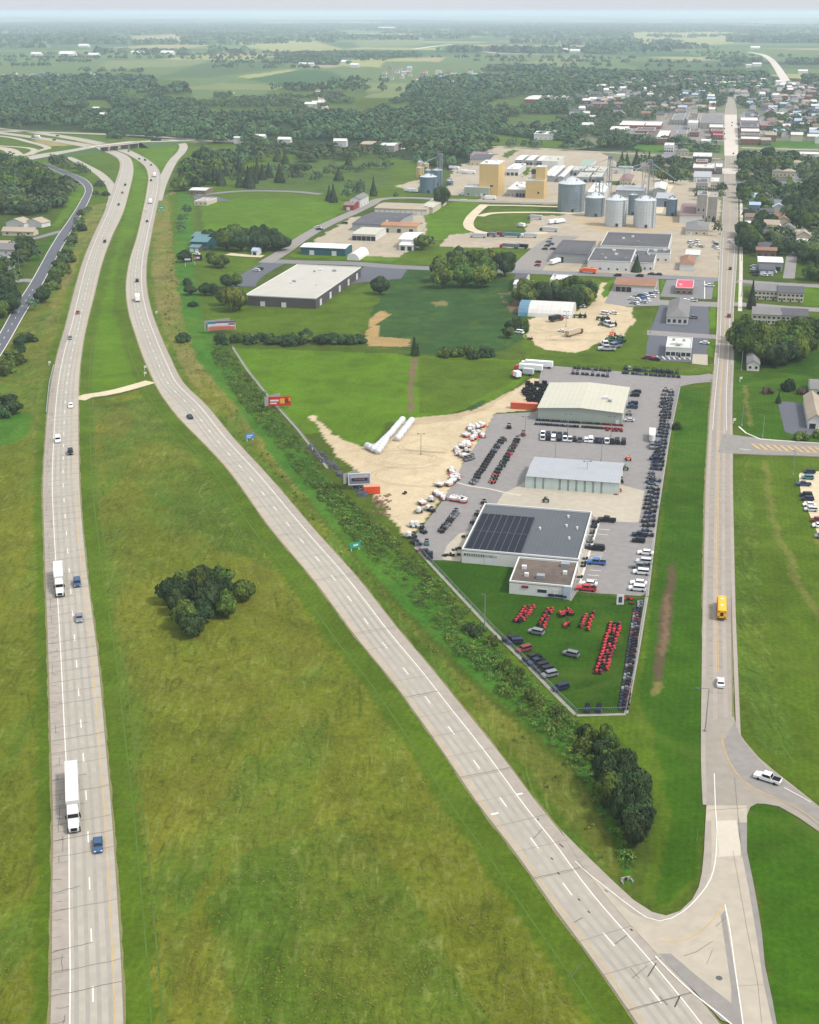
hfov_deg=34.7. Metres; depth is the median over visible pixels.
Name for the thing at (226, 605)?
broadleaf tree
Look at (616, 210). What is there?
grain bin
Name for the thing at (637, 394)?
car
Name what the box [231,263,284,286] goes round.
warehouse drive
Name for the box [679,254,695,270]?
brown roof garage
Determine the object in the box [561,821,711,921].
ramp shoulder
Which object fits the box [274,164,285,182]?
conifer tree
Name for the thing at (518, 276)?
grove house
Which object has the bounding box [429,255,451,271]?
broadleaf tree
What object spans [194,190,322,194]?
cemetery lane
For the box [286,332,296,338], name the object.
bush
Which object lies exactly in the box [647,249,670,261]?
factory block
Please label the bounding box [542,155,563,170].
cold store
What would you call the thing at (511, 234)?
parked truck
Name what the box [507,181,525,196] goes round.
packing plant
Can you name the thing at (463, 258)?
broadleaf tree
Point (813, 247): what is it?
broadleaf tree
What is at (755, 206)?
house
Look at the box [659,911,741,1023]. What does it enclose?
gore strip
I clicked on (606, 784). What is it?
broadleaf tree
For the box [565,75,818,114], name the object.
distant rooftops
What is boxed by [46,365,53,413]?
guardrail
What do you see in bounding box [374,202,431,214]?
long cream shed
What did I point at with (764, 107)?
town house
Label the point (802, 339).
broadleaf tree
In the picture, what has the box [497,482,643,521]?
workshop apron
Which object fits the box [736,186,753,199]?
broadleaf tree
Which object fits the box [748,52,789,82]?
highway beyond
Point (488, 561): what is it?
door
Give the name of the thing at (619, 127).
depot
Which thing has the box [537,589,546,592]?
window
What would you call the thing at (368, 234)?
open machine shed
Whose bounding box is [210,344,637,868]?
undergrowth
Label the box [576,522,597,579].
side walk strip
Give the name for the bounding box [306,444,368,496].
scrap debris
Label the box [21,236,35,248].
broadleaf tree
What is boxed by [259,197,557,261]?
plant road
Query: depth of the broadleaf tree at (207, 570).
368.77 m
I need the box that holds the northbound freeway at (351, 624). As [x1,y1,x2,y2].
[1,128,718,1023]
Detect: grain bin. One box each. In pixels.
[420,172,436,192]
[425,167,431,173]
[432,167,442,185]
[446,178,452,185]
[557,174,585,211]
[585,190,604,216]
[605,192,627,226]
[628,192,637,214]
[633,193,656,227]
[666,195,677,215]
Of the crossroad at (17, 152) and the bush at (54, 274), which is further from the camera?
the crossroad at (17, 152)
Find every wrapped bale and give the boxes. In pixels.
[370,445,376,452]
[374,447,381,453]
[394,434,401,440]
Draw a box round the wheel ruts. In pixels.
[364,224,612,486]
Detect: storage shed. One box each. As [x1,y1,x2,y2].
[515,155,528,162]
[526,155,539,164]
[536,156,547,164]
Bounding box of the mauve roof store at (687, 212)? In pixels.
[679,203,702,222]
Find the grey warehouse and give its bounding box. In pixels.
[245,264,360,308]
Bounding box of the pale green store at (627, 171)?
[617,166,632,173]
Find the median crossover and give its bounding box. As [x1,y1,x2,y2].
[78,380,154,399]
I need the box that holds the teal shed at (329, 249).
[300,243,352,255]
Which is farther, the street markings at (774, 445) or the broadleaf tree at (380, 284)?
the broadleaf tree at (380, 284)
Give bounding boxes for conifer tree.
[216,167,226,185]
[223,160,229,176]
[233,158,243,176]
[235,169,243,187]
[243,166,248,187]
[245,167,255,188]
[252,165,258,183]
[255,157,259,176]
[258,163,266,179]
[265,162,273,177]
[273,149,280,161]
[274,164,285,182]
[280,151,289,163]
[297,168,303,176]
[325,186,330,200]
[328,184,337,202]
[333,167,343,180]
[345,152,352,165]
[369,176,376,195]
[620,151,624,165]
[625,153,630,165]
[631,150,640,165]
[631,254,641,272]
[632,159,638,170]
[744,279,760,309]
[775,392,780,403]
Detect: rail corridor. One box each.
[489,146,719,158]
[741,147,815,149]
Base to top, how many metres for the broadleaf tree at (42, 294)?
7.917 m
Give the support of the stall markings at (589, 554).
on the dealer lot at (615, 573)
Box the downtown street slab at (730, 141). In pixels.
[724,115,737,155]
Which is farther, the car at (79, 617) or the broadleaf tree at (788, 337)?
the broadleaf tree at (788, 337)
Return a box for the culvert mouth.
[620,876,632,884]
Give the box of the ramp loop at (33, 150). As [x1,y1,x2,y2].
[0,145,37,155]
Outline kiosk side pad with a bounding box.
[706,281,713,298]
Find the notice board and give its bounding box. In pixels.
[616,595,623,604]
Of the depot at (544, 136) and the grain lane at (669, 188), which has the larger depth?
the depot at (544, 136)
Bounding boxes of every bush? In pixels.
[0,393,17,404]
[0,405,11,418]
[5,361,16,373]
[6,354,23,365]
[15,344,25,353]
[16,331,30,336]
[20,334,38,342]
[42,280,61,289]
[47,272,60,278]
[50,266,64,276]
[57,264,71,273]
[66,252,76,262]
[76,209,84,214]
[76,223,87,230]
[101,191,110,195]
[174,332,190,343]
[182,277,192,284]
[187,301,198,306]
[213,332,225,340]
[216,335,229,344]
[229,332,243,342]
[243,336,259,344]
[256,332,267,341]
[277,335,286,343]
[281,336,297,346]
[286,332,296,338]
[294,335,306,344]
[331,337,344,344]
[343,334,358,344]
[355,334,367,343]
[437,348,450,358]
[451,347,464,356]
[461,622,476,631]
[463,345,474,354]
[466,349,478,359]
[468,625,482,637]
[476,623,486,631]
[478,350,485,357]
[484,347,495,357]
[485,634,498,646]
[498,660,507,671]
[503,657,512,667]
[506,668,516,679]
[512,678,522,687]
[514,665,525,677]
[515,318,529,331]
[524,689,535,701]
[531,694,544,709]
[551,704,567,719]
[572,735,593,755]
[576,723,590,737]
[583,726,599,741]
[598,748,612,756]
[672,421,682,429]
[762,386,774,393]
[780,378,795,391]
[793,431,809,440]
[796,388,807,394]
[812,429,818,438]
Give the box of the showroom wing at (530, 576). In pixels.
[509,557,577,599]
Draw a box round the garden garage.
[808,379,818,395]
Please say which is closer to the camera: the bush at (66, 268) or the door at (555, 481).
the door at (555, 481)
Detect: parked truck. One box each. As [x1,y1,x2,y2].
[404,188,417,192]
[462,170,474,173]
[470,233,486,237]
[482,195,495,199]
[487,232,496,236]
[499,243,518,248]
[502,232,520,236]
[511,370,521,377]
[514,243,527,248]
[514,363,542,371]
[516,223,525,226]
[519,367,533,375]
[521,233,537,237]
[521,359,552,368]
[527,214,542,219]
[539,226,557,231]
[548,314,563,321]
[549,258,560,264]
[554,218,565,223]
[565,327,582,336]
[579,267,596,273]
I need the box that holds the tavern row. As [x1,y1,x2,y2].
[693,163,714,173]
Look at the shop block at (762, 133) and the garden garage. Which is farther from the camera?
the shop block at (762, 133)
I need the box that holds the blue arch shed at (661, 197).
[656,192,673,206]
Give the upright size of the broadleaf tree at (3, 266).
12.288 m
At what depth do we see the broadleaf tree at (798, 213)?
987.58 m
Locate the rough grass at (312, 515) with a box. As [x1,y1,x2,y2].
[164,205,602,858]
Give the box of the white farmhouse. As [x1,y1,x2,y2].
[350,192,368,207]
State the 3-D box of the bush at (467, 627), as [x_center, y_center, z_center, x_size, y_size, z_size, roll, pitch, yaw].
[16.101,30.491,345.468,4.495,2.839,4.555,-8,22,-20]
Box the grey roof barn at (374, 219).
[352,212,413,230]
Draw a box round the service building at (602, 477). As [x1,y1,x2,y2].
[525,457,623,494]
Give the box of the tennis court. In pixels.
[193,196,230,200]
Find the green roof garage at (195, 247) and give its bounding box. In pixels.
[189,244,202,251]
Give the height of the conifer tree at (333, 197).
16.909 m
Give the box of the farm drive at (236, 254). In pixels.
[225,253,264,256]
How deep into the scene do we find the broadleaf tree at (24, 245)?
869.66 m
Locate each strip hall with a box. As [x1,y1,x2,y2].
[547,165,557,180]
[548,165,564,181]
[558,165,574,181]
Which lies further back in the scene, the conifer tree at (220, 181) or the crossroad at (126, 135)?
the crossroad at (126, 135)
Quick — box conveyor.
[610,166,656,185]
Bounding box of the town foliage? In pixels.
[0,89,818,306]
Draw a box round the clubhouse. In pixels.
[194,197,216,205]
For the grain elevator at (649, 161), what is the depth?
1146.94 m
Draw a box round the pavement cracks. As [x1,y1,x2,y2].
[43,231,762,1023]
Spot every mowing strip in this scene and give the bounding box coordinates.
[232,347,326,468]
[414,547,575,714]
[577,713,625,715]
[624,597,647,712]
[645,386,680,595]
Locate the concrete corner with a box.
[443,531,468,560]
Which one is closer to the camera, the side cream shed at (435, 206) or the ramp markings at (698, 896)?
the ramp markings at (698, 896)
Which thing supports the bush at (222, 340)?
on the ground at (346, 405)
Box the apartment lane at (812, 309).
[734,302,818,311]
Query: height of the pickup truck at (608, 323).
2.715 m
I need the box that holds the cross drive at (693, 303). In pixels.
[658,300,717,306]
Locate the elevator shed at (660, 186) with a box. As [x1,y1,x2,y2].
[652,181,667,197]
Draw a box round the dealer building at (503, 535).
[462,503,591,570]
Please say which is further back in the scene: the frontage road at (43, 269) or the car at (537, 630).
the frontage road at (43, 269)
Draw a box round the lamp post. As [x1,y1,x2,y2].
[696,687,708,731]
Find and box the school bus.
[717,595,726,619]
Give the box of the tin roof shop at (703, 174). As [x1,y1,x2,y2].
[693,171,711,182]
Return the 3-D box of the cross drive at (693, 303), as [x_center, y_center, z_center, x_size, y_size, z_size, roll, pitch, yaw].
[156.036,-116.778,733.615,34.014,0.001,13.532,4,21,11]
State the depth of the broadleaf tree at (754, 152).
1389.32 m
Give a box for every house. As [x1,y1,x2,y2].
[0,240,12,242]
[0,241,16,254]
[0,253,10,257]
[1,225,38,235]
[6,216,28,226]
[27,216,50,227]
[30,52,42,55]
[58,51,76,55]
[78,44,90,46]
[88,53,99,55]
[160,50,174,54]
[190,237,216,249]
[233,136,240,143]
[277,137,291,142]
[304,102,317,107]
[333,138,347,146]
[350,63,359,66]
[470,151,491,157]
[514,273,529,280]
[531,166,535,177]
[570,49,579,52]
[620,173,634,184]
[656,112,664,119]
[665,106,675,112]
[667,112,674,117]
[677,148,688,154]
[678,110,685,113]
[684,102,693,105]
[685,107,690,113]
[689,105,697,112]
[709,107,715,113]
[736,178,745,184]
[744,213,755,220]
[749,202,760,210]
[752,62,761,66]
[756,246,777,256]
[757,242,772,246]
[759,115,764,120]
[760,104,770,110]
[761,208,773,213]
[763,219,779,228]
[763,229,775,239]
[765,132,776,141]
[768,105,777,111]
[772,169,783,176]
[772,202,783,213]
[776,177,786,184]
[778,215,790,225]
[781,130,789,137]
[781,223,795,235]
[783,169,795,176]
[790,132,802,141]
[793,160,801,167]
[794,118,801,123]
[796,229,811,240]
[798,69,807,73]
[798,103,808,108]
[803,390,818,428]
[807,134,818,140]
[809,130,818,133]
[815,136,818,143]
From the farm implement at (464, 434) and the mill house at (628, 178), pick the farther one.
the mill house at (628, 178)
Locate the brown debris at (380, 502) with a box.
[371,493,391,515]
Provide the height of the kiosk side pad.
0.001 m
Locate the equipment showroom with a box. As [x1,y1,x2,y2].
[537,382,629,425]
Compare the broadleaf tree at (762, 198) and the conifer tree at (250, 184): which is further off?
the conifer tree at (250, 184)
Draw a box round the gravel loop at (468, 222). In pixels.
[463,204,547,233]
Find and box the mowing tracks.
[89,330,602,1023]
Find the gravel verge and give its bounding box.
[1,99,817,1023]
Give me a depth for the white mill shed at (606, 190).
1156.68 m
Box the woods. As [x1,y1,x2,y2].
[0,22,818,164]
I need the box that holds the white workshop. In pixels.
[399,232,424,243]
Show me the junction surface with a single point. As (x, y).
(726, 780)
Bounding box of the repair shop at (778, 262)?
[757,256,783,270]
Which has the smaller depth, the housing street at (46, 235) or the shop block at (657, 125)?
the housing street at (46, 235)
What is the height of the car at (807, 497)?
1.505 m
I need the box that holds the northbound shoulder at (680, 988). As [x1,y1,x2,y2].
[4,128,717,1023]
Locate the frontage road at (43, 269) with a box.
[0,163,92,354]
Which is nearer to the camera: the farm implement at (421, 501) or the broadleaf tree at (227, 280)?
the farm implement at (421, 501)
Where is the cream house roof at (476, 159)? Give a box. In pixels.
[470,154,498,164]
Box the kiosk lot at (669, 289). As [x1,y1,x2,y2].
[660,280,703,298]
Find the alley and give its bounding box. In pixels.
[783,214,796,278]
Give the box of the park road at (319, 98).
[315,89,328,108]
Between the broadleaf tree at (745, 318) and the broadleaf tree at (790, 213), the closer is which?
the broadleaf tree at (745, 318)
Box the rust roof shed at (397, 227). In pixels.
[381,222,422,232]
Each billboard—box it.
[184,257,191,266]
[193,255,201,260]
[204,318,235,332]
[264,393,290,407]
[343,469,370,489]
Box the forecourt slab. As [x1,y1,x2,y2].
[722,168,736,173]
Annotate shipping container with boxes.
[363,484,379,493]
[510,401,537,409]
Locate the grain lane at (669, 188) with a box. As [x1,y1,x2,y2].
[655,179,674,212]
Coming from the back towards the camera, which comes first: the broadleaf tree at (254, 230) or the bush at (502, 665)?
the broadleaf tree at (254, 230)
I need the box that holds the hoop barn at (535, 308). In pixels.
[518,300,575,318]
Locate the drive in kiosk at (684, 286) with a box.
[675,279,693,294]
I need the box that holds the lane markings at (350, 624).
[0,98,734,1023]
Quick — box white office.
[550,274,571,281]
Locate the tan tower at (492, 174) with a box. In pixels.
[479,160,504,195]
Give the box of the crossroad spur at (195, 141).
[164,139,212,141]
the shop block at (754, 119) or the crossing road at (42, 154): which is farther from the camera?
the shop block at (754, 119)
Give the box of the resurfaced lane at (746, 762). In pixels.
[724,722,818,825]
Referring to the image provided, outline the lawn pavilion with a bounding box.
[251,247,260,254]
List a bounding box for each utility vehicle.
[410,537,418,543]
[584,703,590,712]
[595,703,601,711]
[642,521,649,527]
[644,499,651,505]
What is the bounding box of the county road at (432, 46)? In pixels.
[415,44,452,48]
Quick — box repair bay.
[759,264,774,275]
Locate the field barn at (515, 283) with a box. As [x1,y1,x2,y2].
[513,279,533,288]
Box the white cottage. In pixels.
[746,352,759,370]
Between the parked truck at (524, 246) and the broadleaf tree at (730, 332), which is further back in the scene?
the parked truck at (524, 246)
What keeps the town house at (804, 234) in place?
on the ground at (346, 405)
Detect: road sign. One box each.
[246,433,253,439]
[350,541,360,550]
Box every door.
[485,555,495,565]
[525,477,536,487]
[533,477,544,488]
[542,478,552,489]
[550,479,560,489]
[557,256,563,262]
[558,479,569,490]
[566,480,577,491]
[575,481,585,491]
[583,481,594,492]
[591,482,602,493]
[600,482,611,493]
[608,483,619,494]
[615,286,621,291]
[643,288,648,292]
[809,423,815,428]
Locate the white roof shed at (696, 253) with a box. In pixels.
[685,249,700,260]
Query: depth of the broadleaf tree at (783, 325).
631.61 m
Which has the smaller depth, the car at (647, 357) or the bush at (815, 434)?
the bush at (815, 434)
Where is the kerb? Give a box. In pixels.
[714,100,737,364]
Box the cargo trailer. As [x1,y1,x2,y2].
[649,427,655,441]
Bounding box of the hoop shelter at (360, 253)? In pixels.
[347,247,368,260]
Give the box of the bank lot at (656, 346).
[645,305,708,361]
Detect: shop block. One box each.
[619,121,645,127]
[626,128,644,138]
[635,127,655,133]
[644,129,660,143]
[645,121,662,128]
[656,130,670,144]
[671,114,685,124]
[676,130,687,136]
[687,113,698,125]
[687,120,698,129]
[689,128,699,136]
[699,114,723,128]
[701,139,710,142]
[709,124,722,133]
[710,129,722,137]
[713,133,722,139]
[740,117,757,123]
[740,121,757,133]
[740,128,759,135]
[740,133,759,140]
[741,136,759,144]
[743,112,752,117]
[759,121,773,130]
[760,131,773,136]
[760,137,770,145]
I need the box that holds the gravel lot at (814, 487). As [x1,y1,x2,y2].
[799,471,818,532]
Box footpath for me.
[738,168,742,310]
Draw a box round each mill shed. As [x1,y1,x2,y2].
[587,182,610,198]
[616,185,645,197]
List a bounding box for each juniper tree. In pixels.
[188,577,196,600]
[409,336,419,356]
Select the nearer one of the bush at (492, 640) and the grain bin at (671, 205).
the bush at (492, 640)
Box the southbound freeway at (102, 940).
[0,132,132,1023]
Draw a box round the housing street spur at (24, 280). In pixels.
[15,279,31,282]
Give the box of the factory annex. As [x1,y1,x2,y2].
[631,250,656,270]
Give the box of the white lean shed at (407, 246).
[399,242,416,250]
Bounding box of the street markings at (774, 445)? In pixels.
[738,426,818,452]
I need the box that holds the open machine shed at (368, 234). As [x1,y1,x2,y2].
[352,227,385,240]
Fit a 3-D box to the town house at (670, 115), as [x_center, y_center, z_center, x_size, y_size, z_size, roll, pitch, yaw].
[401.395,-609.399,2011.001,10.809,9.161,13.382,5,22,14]
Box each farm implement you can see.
[400,530,412,537]
[405,520,414,527]
[413,520,419,527]
[414,506,423,512]
[417,498,426,504]
[423,504,432,510]
[424,495,435,501]
[432,481,443,486]
[436,491,444,497]
[439,494,446,499]
[444,480,452,485]
[458,443,469,448]
[458,452,467,457]
[460,496,467,502]
[461,432,469,436]
[463,447,470,452]
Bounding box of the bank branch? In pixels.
[666,297,690,324]
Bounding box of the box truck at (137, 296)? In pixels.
[135,293,139,301]
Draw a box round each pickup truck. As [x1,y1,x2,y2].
[421,548,428,554]
[427,551,432,558]
[501,634,520,642]
[522,652,541,661]
[526,657,546,665]
[576,583,596,591]
[586,557,605,565]
[598,344,615,350]
[598,515,615,522]
[600,340,608,344]
[603,320,614,326]
[609,342,621,347]
[626,404,637,408]
[631,530,647,536]
[631,561,650,568]
[649,442,654,448]
[649,455,662,460]
[753,770,782,784]
[796,480,811,485]
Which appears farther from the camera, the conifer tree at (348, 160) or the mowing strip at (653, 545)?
the conifer tree at (348, 160)
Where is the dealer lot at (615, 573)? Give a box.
[415,366,712,600]
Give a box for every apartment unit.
[751,306,781,324]
[754,283,777,299]
[777,285,804,301]
[781,308,808,320]
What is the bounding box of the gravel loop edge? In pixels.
[485,205,557,206]
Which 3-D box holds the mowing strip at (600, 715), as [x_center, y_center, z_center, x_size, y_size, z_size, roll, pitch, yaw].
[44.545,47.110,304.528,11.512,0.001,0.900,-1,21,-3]
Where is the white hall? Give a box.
[506,163,525,175]
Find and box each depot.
[360,141,378,148]
[380,143,400,151]
[524,95,568,102]
[534,131,556,139]
[581,122,593,127]
[610,126,629,134]
[693,152,711,162]
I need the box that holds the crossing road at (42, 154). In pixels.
[28,150,64,156]
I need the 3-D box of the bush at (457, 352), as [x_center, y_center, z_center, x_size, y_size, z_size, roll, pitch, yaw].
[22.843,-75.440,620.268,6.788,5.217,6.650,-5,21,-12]
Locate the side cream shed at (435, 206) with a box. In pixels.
[422,199,445,213]
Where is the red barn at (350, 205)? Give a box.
[343,202,358,209]
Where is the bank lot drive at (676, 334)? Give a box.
[647,330,715,338]
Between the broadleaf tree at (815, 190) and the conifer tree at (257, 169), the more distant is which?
the conifer tree at (257, 169)
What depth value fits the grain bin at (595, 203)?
1041.07 m
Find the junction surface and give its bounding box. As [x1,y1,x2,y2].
[706,716,818,830]
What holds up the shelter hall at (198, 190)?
on the ground at (346, 405)
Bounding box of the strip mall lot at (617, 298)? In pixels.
[605,278,659,305]
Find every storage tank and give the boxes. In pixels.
[416,165,423,177]
[417,159,422,166]
[423,161,428,169]
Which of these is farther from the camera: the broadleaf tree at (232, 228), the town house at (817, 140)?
the town house at (817, 140)
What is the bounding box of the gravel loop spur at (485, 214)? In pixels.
[477,212,584,215]
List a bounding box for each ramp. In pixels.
[0,136,50,154]
[67,157,113,206]
[131,139,187,200]
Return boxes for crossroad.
[0,131,243,142]
[0,147,23,155]
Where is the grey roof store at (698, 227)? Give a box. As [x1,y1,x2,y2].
[685,220,708,235]
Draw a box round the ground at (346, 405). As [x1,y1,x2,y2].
[0,13,818,1023]
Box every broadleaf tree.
[0,196,9,214]
[0,260,7,269]
[0,271,15,282]
[0,279,15,291]
[0,292,20,312]
[0,300,9,317]
[0,359,14,364]
[0,365,10,375]
[2,285,21,297]
[2,349,20,355]
[3,400,23,413]
[9,200,31,213]
[10,157,28,166]
[10,174,20,181]
[11,195,29,202]
[11,248,31,256]
[12,336,25,345]
[14,236,25,242]
[14,241,28,249]
[15,178,33,186]
[16,161,33,167]
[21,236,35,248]
[26,183,53,194]
[27,172,38,179]
[29,167,43,173]
[33,288,49,301]
[34,165,52,173]
[36,188,56,198]
[38,176,48,181]
[41,179,54,184]
[43,172,55,177]
[44,276,61,283]
[48,193,67,205]
[48,268,61,275]
[51,182,69,193]
[51,259,65,265]
[54,175,74,184]
[60,249,73,254]
[154,577,175,601]
[166,589,186,610]
[169,601,197,621]
[170,177,189,190]
[170,569,191,581]
[172,578,192,598]
[176,249,191,260]
[176,598,194,603]
[177,160,190,165]
[177,163,192,174]
[177,613,204,635]
[178,167,196,176]
[180,171,195,186]
[183,156,202,162]
[183,284,197,293]
[187,175,206,186]
[188,567,206,589]
[189,564,210,575]
[191,152,207,159]
[192,587,219,609]
[192,598,214,619]
[196,169,203,176]
[197,579,218,593]
[198,146,212,155]
[198,282,208,294]
[199,150,209,156]
[201,229,217,237]
[203,161,215,166]
[203,167,218,183]
[204,163,223,174]
[205,283,219,295]
[207,254,218,266]
[207,565,235,581]
[208,157,225,164]
[214,255,229,267]
[214,288,223,305]
[215,229,234,249]
[215,594,236,616]
[217,577,235,592]
[218,588,234,601]
[219,274,235,286]
[220,286,244,311]
[227,225,241,232]
[230,230,249,250]
[230,272,242,285]
[233,579,255,600]
[237,289,248,309]
[241,332,256,337]
[246,225,261,244]
[251,235,270,251]
[255,233,271,237]
[260,224,268,230]
[262,336,278,343]
[266,228,280,247]
[270,234,291,249]
[297,328,312,335]
[297,334,312,340]
[313,334,331,342]
[329,332,339,338]
[370,276,389,293]
[413,234,431,249]
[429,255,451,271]
[431,265,453,287]
[433,186,450,203]
[446,245,465,256]
[446,250,462,269]
[450,254,472,268]
[452,262,473,286]
[466,250,474,257]
[469,250,489,261]
[471,256,498,271]
[472,264,496,286]
[487,248,498,258]
[493,251,516,275]
[502,327,513,337]
[504,320,519,329]
[510,283,538,300]
[517,278,534,286]
[532,282,552,300]
[550,279,565,287]
[550,283,563,300]
[557,286,578,301]
[562,275,583,287]
[566,283,585,290]
[567,289,587,307]
[582,278,596,285]
[582,287,596,304]
[584,281,597,293]
[589,753,616,780]
[593,738,612,755]
[596,769,621,805]
[598,764,619,780]
[599,723,612,737]
[600,732,620,749]
[606,784,634,825]
[610,748,638,766]
[614,769,632,785]
[615,781,634,792]
[617,754,637,771]
[621,799,656,829]
[624,813,650,847]
[629,777,648,792]
[630,766,652,791]
[632,783,652,812]
[656,167,668,180]
[666,168,680,182]
[679,169,690,178]
[725,322,744,344]
[731,314,753,327]
[731,328,759,358]
[733,322,759,337]
[734,230,751,249]
[735,183,751,193]
[735,221,747,234]
[736,150,750,161]
[736,169,749,179]
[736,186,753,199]
[738,159,750,167]
[738,228,752,234]
[739,235,758,252]
[742,224,758,231]
[745,179,756,183]
[746,150,761,158]
[750,221,762,233]
[750,233,765,241]
[750,336,775,362]
[751,184,760,189]
[751,219,766,228]
[752,188,760,192]
[753,321,769,327]
[754,193,769,207]
[754,209,768,219]
[755,157,768,169]
[758,326,780,342]
[760,145,775,155]
[760,323,777,332]
[762,214,778,221]
[765,160,780,171]
[765,343,790,366]
[768,180,781,187]
[770,240,784,254]
[770,319,791,332]
[776,186,794,194]
[776,339,799,363]
[779,157,793,169]
[779,333,792,340]
[781,194,801,205]
[782,241,796,254]
[784,150,800,159]
[785,191,799,196]
[786,206,810,220]
[786,323,808,337]
[788,182,801,189]
[789,331,810,361]
[790,317,814,335]
[792,209,806,226]
[796,247,811,261]
[797,212,816,227]
[798,179,817,191]
[801,264,818,279]
[801,332,817,357]
[802,244,818,249]
[806,317,818,340]
[808,250,818,265]
[809,207,818,211]
[810,186,818,193]
[812,212,818,218]
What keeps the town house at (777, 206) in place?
on the ground at (346, 405)
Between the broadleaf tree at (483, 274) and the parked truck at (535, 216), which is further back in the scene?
the parked truck at (535, 216)
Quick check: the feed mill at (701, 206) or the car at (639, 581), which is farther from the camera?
the feed mill at (701, 206)
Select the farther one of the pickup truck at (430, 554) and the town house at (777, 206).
the town house at (777, 206)
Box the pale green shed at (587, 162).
[578,159,595,166]
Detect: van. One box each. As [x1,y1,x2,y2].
[55,434,60,442]
[514,329,523,333]
[551,434,555,440]
[588,435,593,442]
[600,310,608,314]
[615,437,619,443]
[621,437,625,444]
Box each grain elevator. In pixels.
[421,153,442,182]
[580,156,618,191]
[595,177,609,194]
[611,160,675,194]
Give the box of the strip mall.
[614,277,657,292]
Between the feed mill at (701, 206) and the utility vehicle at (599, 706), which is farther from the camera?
the feed mill at (701, 206)
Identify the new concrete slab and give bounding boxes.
[717,820,740,856]
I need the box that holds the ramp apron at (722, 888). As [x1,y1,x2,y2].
[560,805,771,1023]
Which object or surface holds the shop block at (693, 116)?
on the ground at (346, 405)
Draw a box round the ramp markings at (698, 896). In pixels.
[491,737,818,1023]
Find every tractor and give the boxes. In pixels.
[557,610,565,616]
[562,618,570,627]
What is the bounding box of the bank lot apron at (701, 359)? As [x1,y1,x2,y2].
[692,354,707,364]
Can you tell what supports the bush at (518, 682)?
on the ground at (346, 405)
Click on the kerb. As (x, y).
(719, 260)
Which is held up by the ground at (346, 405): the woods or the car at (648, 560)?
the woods
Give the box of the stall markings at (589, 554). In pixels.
[577,281,704,590]
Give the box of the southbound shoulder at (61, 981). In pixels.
[4,134,122,1023]
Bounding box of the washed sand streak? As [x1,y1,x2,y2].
[457,482,520,495]
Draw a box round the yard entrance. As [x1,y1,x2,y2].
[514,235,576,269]
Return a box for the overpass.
[29,140,199,160]
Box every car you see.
[67,447,72,454]
[73,576,80,586]
[75,612,82,622]
[93,836,102,852]
[507,637,523,643]
[515,643,532,652]
[527,627,544,635]
[532,660,548,669]
[536,664,553,672]
[540,668,558,677]
[551,681,569,691]
[562,649,579,657]
[580,579,597,585]
[589,543,604,550]
[628,400,637,404]
[628,583,645,591]
[630,392,639,396]
[630,579,646,584]
[631,389,641,392]
[631,536,645,542]
[633,567,649,575]
[636,557,652,563]
[637,549,653,555]
[642,355,651,359]
[716,677,724,687]
[799,491,812,496]
[801,474,813,479]
[801,495,814,500]
[803,468,815,473]
[803,502,815,505]
[804,506,817,511]
[810,516,818,521]
[812,522,818,527]
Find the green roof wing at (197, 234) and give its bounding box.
[191,231,211,238]
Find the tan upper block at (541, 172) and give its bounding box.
[536,165,547,179]
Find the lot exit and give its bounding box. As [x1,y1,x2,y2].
[676,374,712,380]
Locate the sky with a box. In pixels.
[0,0,818,13]
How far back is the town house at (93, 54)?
4745.50 m
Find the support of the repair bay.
on the ground at (346, 405)
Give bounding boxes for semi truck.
[53,560,64,596]
[64,760,80,832]
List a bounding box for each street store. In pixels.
[664,142,674,152]
[695,178,707,191]
[696,159,707,163]
[710,177,719,191]
[715,163,722,173]
[799,152,818,157]
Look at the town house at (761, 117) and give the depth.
1952.53 m
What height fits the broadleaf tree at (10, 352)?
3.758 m
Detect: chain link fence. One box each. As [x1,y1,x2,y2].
[232,345,327,468]
[415,544,575,714]
[576,707,625,715]
[626,595,646,711]
[647,383,679,592]
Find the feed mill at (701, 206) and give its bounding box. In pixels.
[696,191,707,221]
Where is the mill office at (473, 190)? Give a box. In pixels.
[464,184,489,195]
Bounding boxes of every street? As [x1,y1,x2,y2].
[12,231,59,242]
[258,260,718,280]
[663,114,688,157]
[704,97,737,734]
[718,434,818,456]
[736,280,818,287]
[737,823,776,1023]
[792,172,802,182]
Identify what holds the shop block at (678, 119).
on the ground at (346, 405)
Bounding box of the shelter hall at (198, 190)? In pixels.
[189,187,212,194]
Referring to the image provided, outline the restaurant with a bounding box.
[665,336,692,357]
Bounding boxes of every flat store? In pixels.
[572,166,586,175]
[577,172,591,182]
[585,166,598,174]
[591,172,603,181]
[597,166,607,175]
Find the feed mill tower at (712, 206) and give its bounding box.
[706,192,717,221]
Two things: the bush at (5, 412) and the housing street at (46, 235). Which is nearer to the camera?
the bush at (5, 412)
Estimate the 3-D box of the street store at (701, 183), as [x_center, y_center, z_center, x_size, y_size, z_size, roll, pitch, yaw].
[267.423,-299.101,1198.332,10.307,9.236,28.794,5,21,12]
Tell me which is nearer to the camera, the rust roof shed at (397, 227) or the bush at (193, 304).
the bush at (193, 304)
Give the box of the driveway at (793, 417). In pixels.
[778,401,815,434]
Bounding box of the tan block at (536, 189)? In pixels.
[525,177,546,198]
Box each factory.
[553,240,595,263]
[587,247,635,271]
[600,232,671,249]
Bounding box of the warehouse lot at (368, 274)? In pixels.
[351,266,406,283]

